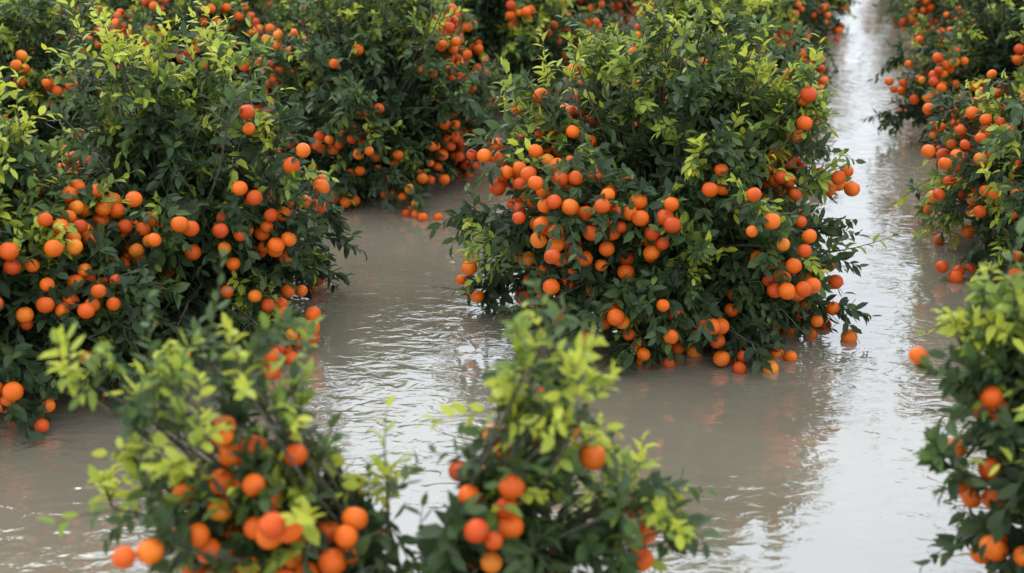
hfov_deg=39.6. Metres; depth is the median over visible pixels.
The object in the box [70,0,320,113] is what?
orange tree
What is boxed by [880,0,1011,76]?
orange tree
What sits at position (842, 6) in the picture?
orange tree
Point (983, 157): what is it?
orange tree
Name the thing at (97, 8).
orange tree
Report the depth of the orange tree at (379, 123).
12.81 m
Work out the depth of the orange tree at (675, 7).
13.86 m
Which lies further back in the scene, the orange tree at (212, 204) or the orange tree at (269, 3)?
the orange tree at (269, 3)
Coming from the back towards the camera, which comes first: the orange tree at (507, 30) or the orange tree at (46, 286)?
the orange tree at (507, 30)
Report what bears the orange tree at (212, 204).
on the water
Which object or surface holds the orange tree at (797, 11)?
on the ground
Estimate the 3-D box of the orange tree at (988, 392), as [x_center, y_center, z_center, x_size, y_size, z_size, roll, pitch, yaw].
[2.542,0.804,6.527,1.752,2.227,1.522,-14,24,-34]
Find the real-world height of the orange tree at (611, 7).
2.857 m
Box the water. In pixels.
[0,0,1022,572]
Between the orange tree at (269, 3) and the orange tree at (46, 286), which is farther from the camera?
the orange tree at (269, 3)
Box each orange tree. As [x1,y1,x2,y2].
[0,0,194,179]
[0,66,189,448]
[21,0,366,378]
[25,0,141,53]
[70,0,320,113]
[229,0,526,221]
[252,0,368,32]
[352,0,608,114]
[427,0,901,374]
[490,0,643,41]
[562,0,847,166]
[635,0,843,89]
[804,0,862,32]
[859,0,1023,149]
[872,0,924,24]
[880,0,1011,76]
[888,0,1023,282]
[909,217,1023,572]
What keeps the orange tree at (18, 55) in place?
on the ground
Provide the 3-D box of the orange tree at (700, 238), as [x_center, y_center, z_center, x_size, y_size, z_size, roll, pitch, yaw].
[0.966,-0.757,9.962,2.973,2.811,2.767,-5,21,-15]
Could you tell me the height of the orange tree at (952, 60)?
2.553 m

